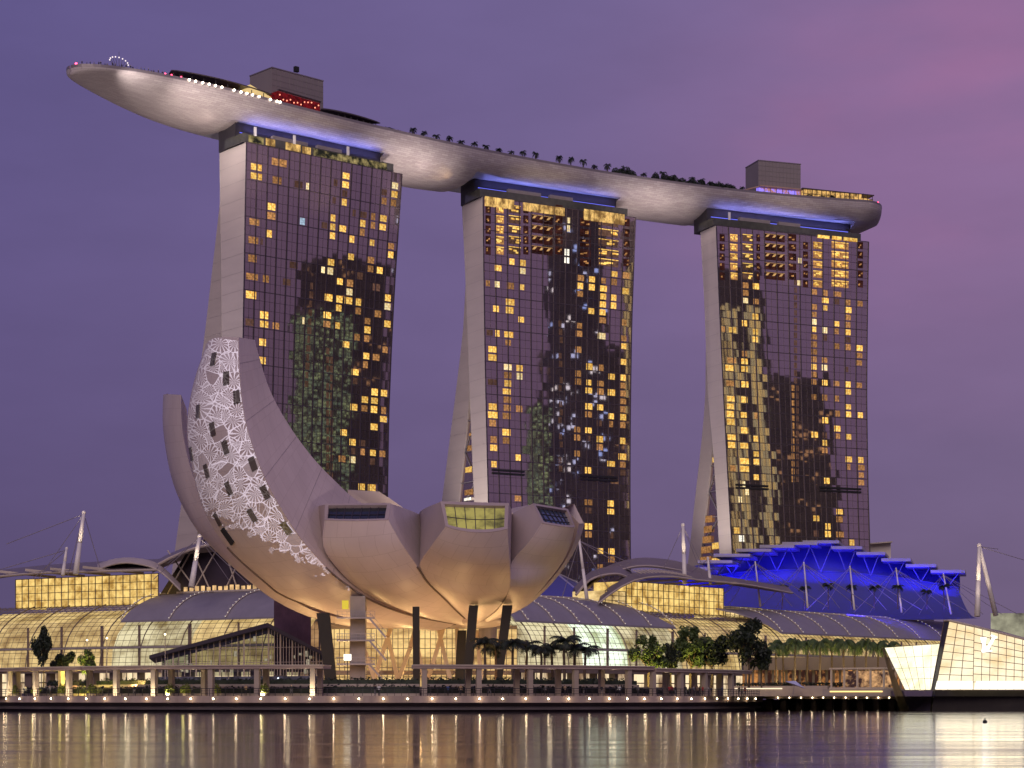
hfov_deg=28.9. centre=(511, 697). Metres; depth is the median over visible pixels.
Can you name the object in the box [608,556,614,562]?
lit window
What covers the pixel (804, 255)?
suite window
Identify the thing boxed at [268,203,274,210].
lit window
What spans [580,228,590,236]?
suite window
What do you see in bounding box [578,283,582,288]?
lit window
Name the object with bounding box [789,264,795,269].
suite window
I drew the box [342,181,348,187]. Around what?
lit window
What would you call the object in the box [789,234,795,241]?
suite window
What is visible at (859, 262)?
suite window
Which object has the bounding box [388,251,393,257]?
lit window
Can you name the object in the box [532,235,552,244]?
suite window
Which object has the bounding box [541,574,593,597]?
theatre roof
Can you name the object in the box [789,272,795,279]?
suite window
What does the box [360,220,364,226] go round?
lit window
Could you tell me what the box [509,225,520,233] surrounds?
suite window
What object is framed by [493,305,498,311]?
lit window
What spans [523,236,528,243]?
suite window
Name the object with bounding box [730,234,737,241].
suite window
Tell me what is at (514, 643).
palm tree
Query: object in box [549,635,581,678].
palm tree
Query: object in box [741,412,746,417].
lit window
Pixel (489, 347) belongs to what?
lit window
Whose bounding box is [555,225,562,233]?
suite window
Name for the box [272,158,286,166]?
lit window
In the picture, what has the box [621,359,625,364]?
lit window
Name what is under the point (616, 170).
deck bush
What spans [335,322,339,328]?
lit window
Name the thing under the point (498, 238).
suite window
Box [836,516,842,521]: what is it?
lit window
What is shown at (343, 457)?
lit window
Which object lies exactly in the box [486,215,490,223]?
suite window
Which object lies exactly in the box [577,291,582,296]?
lit window
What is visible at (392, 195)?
lit window
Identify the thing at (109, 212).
sky
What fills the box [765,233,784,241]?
suite window
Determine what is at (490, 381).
small lit windows
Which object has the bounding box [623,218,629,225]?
suite window
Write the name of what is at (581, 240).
suite window
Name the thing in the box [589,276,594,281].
lit window
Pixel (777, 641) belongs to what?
palm tree
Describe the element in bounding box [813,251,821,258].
suite window
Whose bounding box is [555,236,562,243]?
suite window
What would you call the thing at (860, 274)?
suite window
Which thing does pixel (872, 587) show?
palm tree
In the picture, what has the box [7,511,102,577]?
cable mast
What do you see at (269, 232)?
lit window
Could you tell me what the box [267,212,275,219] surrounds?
lit window
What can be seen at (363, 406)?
lit window
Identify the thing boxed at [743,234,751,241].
suite window
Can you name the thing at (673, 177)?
deck bush
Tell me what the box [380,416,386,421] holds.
lit window
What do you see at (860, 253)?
suite window
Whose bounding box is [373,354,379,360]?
lit window
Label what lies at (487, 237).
suite window
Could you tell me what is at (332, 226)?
lit window
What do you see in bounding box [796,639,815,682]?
palm tree
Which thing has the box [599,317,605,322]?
lit window
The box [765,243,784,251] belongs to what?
suite window
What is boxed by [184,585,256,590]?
terrace window
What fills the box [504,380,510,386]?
lit window
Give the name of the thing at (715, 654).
broad tree
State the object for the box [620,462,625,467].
lit window
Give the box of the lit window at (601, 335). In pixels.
[599,333,605,338]
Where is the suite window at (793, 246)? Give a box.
[789,243,795,250]
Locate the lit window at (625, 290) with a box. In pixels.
[622,288,628,293]
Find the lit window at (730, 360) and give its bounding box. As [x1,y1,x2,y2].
[727,357,735,362]
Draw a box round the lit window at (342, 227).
[339,225,345,231]
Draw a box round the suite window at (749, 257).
[743,253,752,260]
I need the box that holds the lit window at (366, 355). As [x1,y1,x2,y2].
[363,353,368,358]
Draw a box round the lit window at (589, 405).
[585,403,591,409]
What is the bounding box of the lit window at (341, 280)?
[337,278,342,284]
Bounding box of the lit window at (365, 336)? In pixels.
[364,335,368,341]
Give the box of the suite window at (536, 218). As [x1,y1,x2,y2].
[532,214,552,224]
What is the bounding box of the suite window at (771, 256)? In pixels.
[765,252,784,261]
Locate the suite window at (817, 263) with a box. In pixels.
[813,261,821,267]
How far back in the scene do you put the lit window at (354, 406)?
692.20 m
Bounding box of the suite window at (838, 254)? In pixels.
[832,251,848,258]
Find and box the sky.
[0,0,1023,628]
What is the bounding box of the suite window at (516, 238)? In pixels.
[509,235,520,244]
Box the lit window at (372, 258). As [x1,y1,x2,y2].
[368,256,373,263]
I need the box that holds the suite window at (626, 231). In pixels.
[624,229,629,236]
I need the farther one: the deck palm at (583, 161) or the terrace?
the deck palm at (583, 161)
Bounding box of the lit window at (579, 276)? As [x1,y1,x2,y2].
[578,275,583,280]
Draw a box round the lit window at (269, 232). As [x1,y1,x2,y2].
[267,230,271,237]
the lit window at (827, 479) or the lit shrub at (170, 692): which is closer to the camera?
the lit shrub at (170, 692)
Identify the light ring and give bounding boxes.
[109,56,128,65]
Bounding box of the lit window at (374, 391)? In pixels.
[371,388,377,395]
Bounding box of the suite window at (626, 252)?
[624,249,629,256]
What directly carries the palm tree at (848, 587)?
on the shopping hall at (616, 625)
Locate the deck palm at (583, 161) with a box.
[579,159,586,166]
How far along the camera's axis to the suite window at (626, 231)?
763.49 m
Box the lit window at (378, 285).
[373,283,379,290]
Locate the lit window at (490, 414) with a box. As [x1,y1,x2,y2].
[488,411,496,417]
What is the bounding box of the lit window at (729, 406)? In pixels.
[727,403,733,408]
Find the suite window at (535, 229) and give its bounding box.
[532,225,552,234]
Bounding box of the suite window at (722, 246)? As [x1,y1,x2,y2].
[720,244,724,250]
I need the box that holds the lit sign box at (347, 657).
[344,654,350,679]
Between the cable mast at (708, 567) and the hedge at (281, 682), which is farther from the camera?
the cable mast at (708, 567)
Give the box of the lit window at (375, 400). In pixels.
[371,397,377,403]
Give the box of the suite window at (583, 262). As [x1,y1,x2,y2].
[580,258,590,266]
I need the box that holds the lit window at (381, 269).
[377,267,382,273]
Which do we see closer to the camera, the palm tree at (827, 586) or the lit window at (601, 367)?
the palm tree at (827, 586)
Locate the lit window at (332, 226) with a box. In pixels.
[330,223,334,229]
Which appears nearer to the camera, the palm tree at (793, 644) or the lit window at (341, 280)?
the palm tree at (793, 644)
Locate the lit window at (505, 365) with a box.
[504,364,511,369]
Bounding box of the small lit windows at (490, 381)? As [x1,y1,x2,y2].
[486,217,626,568]
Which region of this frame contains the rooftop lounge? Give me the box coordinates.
[744,185,802,194]
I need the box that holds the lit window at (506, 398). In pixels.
[504,396,510,402]
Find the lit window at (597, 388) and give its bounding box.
[597,388,603,394]
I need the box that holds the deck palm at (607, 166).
[604,163,610,170]
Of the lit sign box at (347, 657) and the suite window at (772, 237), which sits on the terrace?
the lit sign box at (347, 657)
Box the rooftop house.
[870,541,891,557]
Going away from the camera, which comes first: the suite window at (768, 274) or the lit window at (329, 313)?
the lit window at (329, 313)
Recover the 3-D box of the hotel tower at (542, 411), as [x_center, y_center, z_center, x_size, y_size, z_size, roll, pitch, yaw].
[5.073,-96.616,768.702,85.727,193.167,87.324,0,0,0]
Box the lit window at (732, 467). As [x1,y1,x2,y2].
[730,465,735,470]
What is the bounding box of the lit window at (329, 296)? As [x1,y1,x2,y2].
[325,294,332,300]
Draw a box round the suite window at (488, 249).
[486,246,490,254]
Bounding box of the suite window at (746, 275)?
[743,272,752,279]
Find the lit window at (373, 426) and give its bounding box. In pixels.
[371,423,377,429]
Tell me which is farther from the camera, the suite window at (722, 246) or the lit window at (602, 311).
the suite window at (722, 246)
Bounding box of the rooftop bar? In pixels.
[269,89,320,110]
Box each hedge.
[21,685,323,695]
[45,679,85,687]
[95,677,271,686]
[269,676,419,686]
[323,684,419,695]
[427,677,637,686]
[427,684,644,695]
[643,689,700,695]
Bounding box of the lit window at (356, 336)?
[354,334,359,340]
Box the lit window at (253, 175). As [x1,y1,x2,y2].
[251,172,261,179]
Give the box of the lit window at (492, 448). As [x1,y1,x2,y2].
[490,444,496,450]
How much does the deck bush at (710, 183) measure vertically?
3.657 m
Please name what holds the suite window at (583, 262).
in the hotel tower at (542, 411)
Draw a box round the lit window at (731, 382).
[726,380,733,385]
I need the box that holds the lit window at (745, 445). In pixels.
[740,443,747,448]
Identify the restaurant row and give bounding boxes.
[741,657,903,688]
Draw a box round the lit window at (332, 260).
[328,259,333,265]
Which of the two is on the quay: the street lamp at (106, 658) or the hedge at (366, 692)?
the hedge at (366, 692)
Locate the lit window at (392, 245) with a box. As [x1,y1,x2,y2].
[388,243,393,249]
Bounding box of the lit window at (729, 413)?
[727,411,733,416]
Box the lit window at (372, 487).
[368,484,375,490]
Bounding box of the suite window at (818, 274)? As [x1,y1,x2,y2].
[813,270,821,277]
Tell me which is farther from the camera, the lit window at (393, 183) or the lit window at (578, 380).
the lit window at (578, 380)
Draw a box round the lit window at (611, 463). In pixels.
[607,461,614,466]
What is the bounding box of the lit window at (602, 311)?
[600,309,605,314]
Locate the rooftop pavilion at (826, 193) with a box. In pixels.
[800,188,873,200]
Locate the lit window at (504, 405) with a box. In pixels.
[504,405,510,410]
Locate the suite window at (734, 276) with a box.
[731,272,737,279]
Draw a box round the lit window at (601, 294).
[600,293,605,299]
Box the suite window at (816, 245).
[813,241,821,248]
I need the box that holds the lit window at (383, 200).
[382,197,386,204]
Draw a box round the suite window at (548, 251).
[532,245,552,255]
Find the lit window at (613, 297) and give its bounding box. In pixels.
[611,294,615,300]
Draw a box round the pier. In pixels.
[763,696,896,710]
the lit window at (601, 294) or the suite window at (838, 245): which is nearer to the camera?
the lit window at (601, 294)
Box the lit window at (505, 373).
[504,372,511,378]
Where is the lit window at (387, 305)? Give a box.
[385,303,390,309]
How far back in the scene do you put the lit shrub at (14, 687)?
333.82 m
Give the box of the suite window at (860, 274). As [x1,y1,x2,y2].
[858,271,862,277]
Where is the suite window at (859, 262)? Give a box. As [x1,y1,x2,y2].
[858,261,862,267]
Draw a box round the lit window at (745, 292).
[743,290,748,295]
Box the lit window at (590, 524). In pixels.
[585,523,591,529]
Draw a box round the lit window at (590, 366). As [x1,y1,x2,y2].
[586,363,592,369]
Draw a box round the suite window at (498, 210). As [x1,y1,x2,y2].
[496,205,503,213]
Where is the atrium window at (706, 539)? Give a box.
[700,458,718,559]
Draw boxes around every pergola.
[0,666,100,695]
[82,664,330,695]
[412,664,654,695]
[632,668,752,695]
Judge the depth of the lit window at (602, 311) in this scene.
757.18 m
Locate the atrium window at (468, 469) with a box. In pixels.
[464,433,472,500]
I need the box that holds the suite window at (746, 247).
[743,243,752,250]
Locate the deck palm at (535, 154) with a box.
[532,151,538,158]
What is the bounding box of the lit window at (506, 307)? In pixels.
[506,307,512,313]
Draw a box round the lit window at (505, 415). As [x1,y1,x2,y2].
[503,413,510,418]
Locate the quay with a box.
[0,696,762,712]
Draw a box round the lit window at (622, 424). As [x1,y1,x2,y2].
[620,422,624,427]
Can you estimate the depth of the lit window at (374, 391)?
697.37 m
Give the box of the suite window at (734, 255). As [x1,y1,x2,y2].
[730,253,737,260]
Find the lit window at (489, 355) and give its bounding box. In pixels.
[488,354,496,360]
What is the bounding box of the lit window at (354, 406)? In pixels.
[350,404,356,410]
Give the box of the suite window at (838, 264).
[832,260,848,268]
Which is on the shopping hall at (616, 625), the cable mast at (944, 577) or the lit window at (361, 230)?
the cable mast at (944, 577)
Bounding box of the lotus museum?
[163,337,583,685]
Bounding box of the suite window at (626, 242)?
[624,239,629,246]
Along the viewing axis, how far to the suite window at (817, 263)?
795.46 m
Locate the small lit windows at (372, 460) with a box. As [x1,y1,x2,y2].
[260,179,386,477]
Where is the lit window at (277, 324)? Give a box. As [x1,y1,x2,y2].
[273,322,278,329]
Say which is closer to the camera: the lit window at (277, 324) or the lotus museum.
the lotus museum
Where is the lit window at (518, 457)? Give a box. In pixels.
[516,454,520,460]
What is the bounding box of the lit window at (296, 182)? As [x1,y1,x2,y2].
[295,181,302,188]
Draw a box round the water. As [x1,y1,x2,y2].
[0,699,1023,767]
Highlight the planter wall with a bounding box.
[734,682,842,695]
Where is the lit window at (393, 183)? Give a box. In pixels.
[392,182,397,188]
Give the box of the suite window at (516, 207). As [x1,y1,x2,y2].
[509,205,520,213]
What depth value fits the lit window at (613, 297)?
759.77 m
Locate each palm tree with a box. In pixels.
[470,636,501,677]
[480,643,511,679]
[497,638,527,678]
[511,640,542,679]
[525,644,555,679]
[538,643,568,679]
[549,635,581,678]
[559,643,590,664]
[569,645,600,679]
[767,642,787,682]
[773,639,793,682]
[785,637,806,680]
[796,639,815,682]
[798,586,811,608]
[807,638,833,684]
[821,640,841,686]
[822,583,833,608]
[832,638,855,667]
[845,639,864,670]
[846,584,857,608]
[855,638,877,670]
[867,640,888,670]
[868,585,880,608]
[877,641,900,661]
[891,584,904,608]
[921,589,932,608]
[938,583,950,608]
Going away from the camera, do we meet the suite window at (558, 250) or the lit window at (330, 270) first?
the lit window at (330, 270)
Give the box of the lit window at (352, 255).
[348,253,353,259]
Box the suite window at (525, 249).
[523,246,527,254]
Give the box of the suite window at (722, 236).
[720,234,724,241]
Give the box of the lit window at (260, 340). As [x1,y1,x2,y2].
[259,338,265,345]
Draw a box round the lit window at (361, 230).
[360,228,364,235]
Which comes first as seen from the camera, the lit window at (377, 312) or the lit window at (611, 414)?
the lit window at (377, 312)
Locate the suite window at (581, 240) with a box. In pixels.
[580,239,590,246]
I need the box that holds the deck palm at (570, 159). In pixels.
[568,156,574,164]
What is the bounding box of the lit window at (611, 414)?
[608,413,613,418]
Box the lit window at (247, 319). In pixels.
[246,318,253,325]
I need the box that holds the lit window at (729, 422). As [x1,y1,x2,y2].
[727,419,734,424]
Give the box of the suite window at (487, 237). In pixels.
[486,236,490,243]
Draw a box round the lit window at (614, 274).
[612,271,617,276]
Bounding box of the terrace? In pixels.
[53,686,684,695]
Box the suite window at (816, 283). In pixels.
[813,280,821,287]
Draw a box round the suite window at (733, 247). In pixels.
[730,243,737,250]
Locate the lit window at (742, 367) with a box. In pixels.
[741,366,747,371]
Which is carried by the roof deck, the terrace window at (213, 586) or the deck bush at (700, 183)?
the deck bush at (700, 183)
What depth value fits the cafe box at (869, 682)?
361.60 m
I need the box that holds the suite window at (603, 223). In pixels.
[598,218,617,226]
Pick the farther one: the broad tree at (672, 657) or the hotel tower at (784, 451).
the hotel tower at (784, 451)
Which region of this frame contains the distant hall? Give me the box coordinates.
[991,613,1023,636]
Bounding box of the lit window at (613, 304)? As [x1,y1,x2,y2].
[611,302,615,308]
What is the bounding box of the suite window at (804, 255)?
[803,251,807,258]
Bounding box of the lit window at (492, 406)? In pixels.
[489,403,496,409]
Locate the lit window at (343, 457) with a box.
[339,455,345,461]
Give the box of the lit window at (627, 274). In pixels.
[623,272,629,278]
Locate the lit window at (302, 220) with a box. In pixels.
[300,218,304,224]
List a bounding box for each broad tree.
[30,625,52,686]
[50,650,75,671]
[77,649,95,674]
[627,634,669,686]
[658,643,685,686]
[671,625,713,687]
[691,634,728,687]
[726,617,768,687]
[747,648,772,687]
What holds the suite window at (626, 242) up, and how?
in the hotel tower at (542, 411)
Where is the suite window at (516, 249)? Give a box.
[509,246,520,254]
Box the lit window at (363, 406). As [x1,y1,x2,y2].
[361,405,366,411]
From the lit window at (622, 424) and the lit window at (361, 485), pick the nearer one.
the lit window at (361, 485)
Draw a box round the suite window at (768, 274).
[764,272,784,280]
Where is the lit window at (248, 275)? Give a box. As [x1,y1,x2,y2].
[246,273,257,280]
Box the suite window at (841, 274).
[832,270,848,277]
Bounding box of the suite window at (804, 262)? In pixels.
[803,261,807,267]
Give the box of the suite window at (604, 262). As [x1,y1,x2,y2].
[598,258,618,266]
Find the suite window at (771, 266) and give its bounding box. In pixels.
[764,262,784,270]
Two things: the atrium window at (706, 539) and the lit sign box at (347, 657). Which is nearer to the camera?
the lit sign box at (347, 657)
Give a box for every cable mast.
[0,547,67,578]
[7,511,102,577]
[154,534,249,587]
[562,539,639,599]
[659,523,707,583]
[679,557,729,585]
[724,561,827,606]
[760,562,874,607]
[806,566,920,609]
[854,568,968,612]
[909,573,1016,614]
[974,543,1022,616]
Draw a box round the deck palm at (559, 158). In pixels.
[556,155,562,162]
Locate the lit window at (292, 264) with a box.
[290,261,297,268]
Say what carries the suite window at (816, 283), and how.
in the hotel tower at (784, 451)
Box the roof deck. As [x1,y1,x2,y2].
[66,64,881,233]
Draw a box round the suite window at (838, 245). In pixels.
[832,241,848,249]
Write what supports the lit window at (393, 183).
in the hotel tower at (302, 287)
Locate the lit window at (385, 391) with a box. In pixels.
[381,390,386,396]
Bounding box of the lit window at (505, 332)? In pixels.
[504,331,512,337]
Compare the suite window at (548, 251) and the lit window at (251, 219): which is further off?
the suite window at (548, 251)
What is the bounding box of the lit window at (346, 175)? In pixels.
[343,172,349,178]
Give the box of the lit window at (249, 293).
[246,290,255,298]
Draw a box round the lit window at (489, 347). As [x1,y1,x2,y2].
[488,346,495,352]
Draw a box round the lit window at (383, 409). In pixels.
[381,407,385,413]
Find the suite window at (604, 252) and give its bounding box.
[598,248,617,257]
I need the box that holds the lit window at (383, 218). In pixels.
[380,215,386,221]
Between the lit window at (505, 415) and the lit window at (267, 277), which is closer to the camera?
the lit window at (267, 277)
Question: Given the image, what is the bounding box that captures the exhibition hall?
[640,540,974,619]
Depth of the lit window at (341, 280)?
686.90 m
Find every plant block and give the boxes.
[249,66,323,109]
[745,160,800,190]
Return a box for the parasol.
[785,681,804,695]
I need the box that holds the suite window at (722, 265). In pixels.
[720,263,724,269]
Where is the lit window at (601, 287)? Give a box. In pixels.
[600,285,606,291]
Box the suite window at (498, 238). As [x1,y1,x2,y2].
[496,236,503,244]
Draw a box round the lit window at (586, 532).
[585,531,591,536]
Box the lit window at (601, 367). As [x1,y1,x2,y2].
[599,364,603,370]
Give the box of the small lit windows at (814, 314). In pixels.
[722,280,850,536]
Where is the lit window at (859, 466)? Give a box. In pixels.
[858,465,864,469]
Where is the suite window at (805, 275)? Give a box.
[803,270,807,277]
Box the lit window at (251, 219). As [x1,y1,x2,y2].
[249,218,258,225]
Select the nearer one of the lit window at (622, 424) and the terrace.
the terrace
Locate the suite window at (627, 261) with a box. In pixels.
[623,258,629,266]
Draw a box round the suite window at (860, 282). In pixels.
[858,280,862,287]
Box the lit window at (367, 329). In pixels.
[364,326,370,333]
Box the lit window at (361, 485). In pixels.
[358,483,364,489]
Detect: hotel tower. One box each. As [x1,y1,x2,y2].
[172,122,402,675]
[442,179,635,589]
[684,208,869,621]
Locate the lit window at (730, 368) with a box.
[725,365,732,370]
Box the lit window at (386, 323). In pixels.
[384,320,390,327]
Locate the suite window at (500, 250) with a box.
[496,246,503,254]
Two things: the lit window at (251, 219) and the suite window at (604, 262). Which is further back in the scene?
the suite window at (604, 262)
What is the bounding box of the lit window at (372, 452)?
[370,450,375,455]
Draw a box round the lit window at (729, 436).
[728,434,735,439]
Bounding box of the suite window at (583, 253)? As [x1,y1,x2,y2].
[580,249,590,257]
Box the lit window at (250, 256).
[248,254,256,262]
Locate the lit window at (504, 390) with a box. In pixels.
[503,388,510,394]
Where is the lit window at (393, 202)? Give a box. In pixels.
[391,199,395,205]
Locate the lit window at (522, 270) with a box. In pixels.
[520,268,525,273]
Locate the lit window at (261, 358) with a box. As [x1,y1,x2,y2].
[259,357,265,363]
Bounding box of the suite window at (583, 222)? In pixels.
[580,218,590,226]
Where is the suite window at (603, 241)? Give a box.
[599,238,617,247]
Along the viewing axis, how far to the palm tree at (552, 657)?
330.86 m
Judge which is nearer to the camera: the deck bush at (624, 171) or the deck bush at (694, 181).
the deck bush at (624, 171)
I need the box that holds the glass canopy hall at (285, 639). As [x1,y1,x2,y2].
[149,601,322,679]
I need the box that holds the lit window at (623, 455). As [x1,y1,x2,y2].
[618,453,625,459]
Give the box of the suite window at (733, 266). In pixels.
[730,263,737,269]
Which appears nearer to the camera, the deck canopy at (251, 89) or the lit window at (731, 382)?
the deck canopy at (251, 89)
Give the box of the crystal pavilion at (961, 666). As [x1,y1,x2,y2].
[882,619,1023,710]
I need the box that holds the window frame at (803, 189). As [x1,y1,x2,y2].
[803,189,872,200]
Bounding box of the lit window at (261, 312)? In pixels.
[260,311,267,318]
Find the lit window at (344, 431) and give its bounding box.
[342,429,346,435]
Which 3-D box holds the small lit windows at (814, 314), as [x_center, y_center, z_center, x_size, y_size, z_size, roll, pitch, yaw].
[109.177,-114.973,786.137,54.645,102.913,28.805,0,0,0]
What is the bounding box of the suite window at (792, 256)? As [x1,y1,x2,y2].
[789,253,795,260]
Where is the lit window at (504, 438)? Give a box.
[503,437,508,443]
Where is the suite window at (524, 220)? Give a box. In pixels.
[523,215,528,223]
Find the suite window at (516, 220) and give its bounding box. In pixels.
[509,215,520,223]
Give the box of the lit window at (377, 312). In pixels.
[375,310,380,317]
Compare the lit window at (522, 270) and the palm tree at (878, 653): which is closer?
the palm tree at (878, 653)
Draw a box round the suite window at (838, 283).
[832,280,848,287]
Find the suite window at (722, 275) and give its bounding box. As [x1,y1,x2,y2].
[720,272,724,279]
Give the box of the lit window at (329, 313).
[324,312,330,318]
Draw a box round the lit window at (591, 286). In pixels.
[589,284,594,290]
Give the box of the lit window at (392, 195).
[391,191,397,197]
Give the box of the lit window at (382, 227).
[379,224,385,230]
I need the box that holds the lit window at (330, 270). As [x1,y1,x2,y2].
[327,267,332,274]
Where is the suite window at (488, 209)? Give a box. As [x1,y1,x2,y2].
[486,206,490,212]
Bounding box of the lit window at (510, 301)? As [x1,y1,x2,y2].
[506,299,513,305]
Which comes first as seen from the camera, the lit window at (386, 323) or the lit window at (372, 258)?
the lit window at (372, 258)
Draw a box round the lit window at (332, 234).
[330,232,334,238]
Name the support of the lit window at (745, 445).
in the hotel tower at (784, 451)
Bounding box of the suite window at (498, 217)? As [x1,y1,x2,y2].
[496,215,503,223]
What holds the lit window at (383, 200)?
in the hotel tower at (302, 287)
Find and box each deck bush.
[612,167,620,172]
[619,166,631,174]
[651,172,659,178]
[661,174,671,180]
[668,175,680,181]
[687,178,696,183]
[695,180,705,184]
[706,181,714,185]
[714,181,724,187]
[721,183,732,187]
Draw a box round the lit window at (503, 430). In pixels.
[502,429,510,435]
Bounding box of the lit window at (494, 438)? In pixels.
[491,436,496,442]
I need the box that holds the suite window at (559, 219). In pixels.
[556,215,562,223]
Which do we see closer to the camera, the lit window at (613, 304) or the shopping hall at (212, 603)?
the shopping hall at (212, 603)
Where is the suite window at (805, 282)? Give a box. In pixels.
[803,280,807,286]
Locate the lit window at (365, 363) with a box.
[363,361,367,367]
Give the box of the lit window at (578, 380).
[575,378,580,384]
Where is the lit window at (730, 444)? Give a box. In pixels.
[728,442,734,447]
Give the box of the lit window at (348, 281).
[347,279,352,286]
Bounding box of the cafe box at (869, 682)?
[823,667,903,695]
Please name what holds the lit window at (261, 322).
in the hotel tower at (302, 287)
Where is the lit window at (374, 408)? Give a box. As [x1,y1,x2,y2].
[371,406,376,412]
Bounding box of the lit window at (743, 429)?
[741,427,748,432]
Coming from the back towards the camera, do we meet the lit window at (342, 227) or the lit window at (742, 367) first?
the lit window at (742, 367)
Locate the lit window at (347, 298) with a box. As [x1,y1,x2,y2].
[346,297,351,303]
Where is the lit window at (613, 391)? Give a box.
[608,389,614,395]
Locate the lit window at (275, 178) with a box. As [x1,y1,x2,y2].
[273,176,281,184]
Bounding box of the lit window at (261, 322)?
[260,320,267,327]
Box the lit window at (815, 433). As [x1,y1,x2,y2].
[811,432,817,437]
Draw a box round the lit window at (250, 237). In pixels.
[249,236,257,243]
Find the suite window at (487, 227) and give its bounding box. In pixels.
[486,225,490,233]
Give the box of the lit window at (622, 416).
[620,414,625,419]
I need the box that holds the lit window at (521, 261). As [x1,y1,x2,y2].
[520,260,525,265]
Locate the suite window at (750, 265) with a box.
[743,262,752,270]
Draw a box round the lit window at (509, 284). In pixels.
[508,282,513,288]
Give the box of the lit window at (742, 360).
[741,358,747,363]
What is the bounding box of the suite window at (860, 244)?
[858,242,862,248]
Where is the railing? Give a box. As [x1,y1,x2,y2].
[0,688,759,695]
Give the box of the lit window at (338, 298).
[336,295,342,302]
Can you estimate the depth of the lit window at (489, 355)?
733.17 m
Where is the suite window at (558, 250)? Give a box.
[555,246,562,254]
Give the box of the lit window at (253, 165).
[251,163,261,170]
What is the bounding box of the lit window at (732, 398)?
[727,396,734,401]
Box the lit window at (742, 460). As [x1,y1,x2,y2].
[740,458,748,463]
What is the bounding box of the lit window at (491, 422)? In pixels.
[489,420,495,426]
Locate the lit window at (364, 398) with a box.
[362,396,367,402]
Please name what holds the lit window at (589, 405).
in the hotel tower at (542, 411)
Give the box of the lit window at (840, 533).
[836,532,843,536]
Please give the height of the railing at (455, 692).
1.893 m
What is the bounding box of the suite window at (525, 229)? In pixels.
[523,225,528,233]
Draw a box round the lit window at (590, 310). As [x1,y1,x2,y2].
[588,308,593,313]
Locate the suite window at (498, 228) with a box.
[496,225,503,233]
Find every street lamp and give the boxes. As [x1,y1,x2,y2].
[106,637,107,680]
[164,633,165,678]
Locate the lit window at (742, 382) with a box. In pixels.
[741,381,747,387]
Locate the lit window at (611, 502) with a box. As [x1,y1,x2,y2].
[608,500,613,506]
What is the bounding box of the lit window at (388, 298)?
[385,294,390,301]
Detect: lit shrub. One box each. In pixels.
[13,685,18,695]
[57,684,65,695]
[86,684,97,695]
[164,683,174,695]
[179,683,190,695]
[215,683,220,695]
[261,683,269,695]
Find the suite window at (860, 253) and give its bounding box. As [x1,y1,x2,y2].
[858,251,862,258]
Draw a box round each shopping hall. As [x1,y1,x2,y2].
[0,541,315,695]
[510,558,943,695]
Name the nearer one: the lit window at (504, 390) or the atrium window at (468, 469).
the lit window at (504, 390)
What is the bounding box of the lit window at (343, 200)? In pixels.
[342,199,346,205]
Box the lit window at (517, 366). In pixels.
[516,365,522,370]
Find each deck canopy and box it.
[169,70,271,97]
[320,108,379,124]
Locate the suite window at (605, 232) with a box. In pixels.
[598,228,617,237]
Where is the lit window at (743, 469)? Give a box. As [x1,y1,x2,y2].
[740,466,748,471]
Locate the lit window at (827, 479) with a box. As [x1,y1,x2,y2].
[824,478,829,483]
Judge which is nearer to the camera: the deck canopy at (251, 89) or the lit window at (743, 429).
the deck canopy at (251, 89)
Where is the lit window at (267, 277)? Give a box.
[263,275,268,282]
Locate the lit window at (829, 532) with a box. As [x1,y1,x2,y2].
[825,531,830,536]

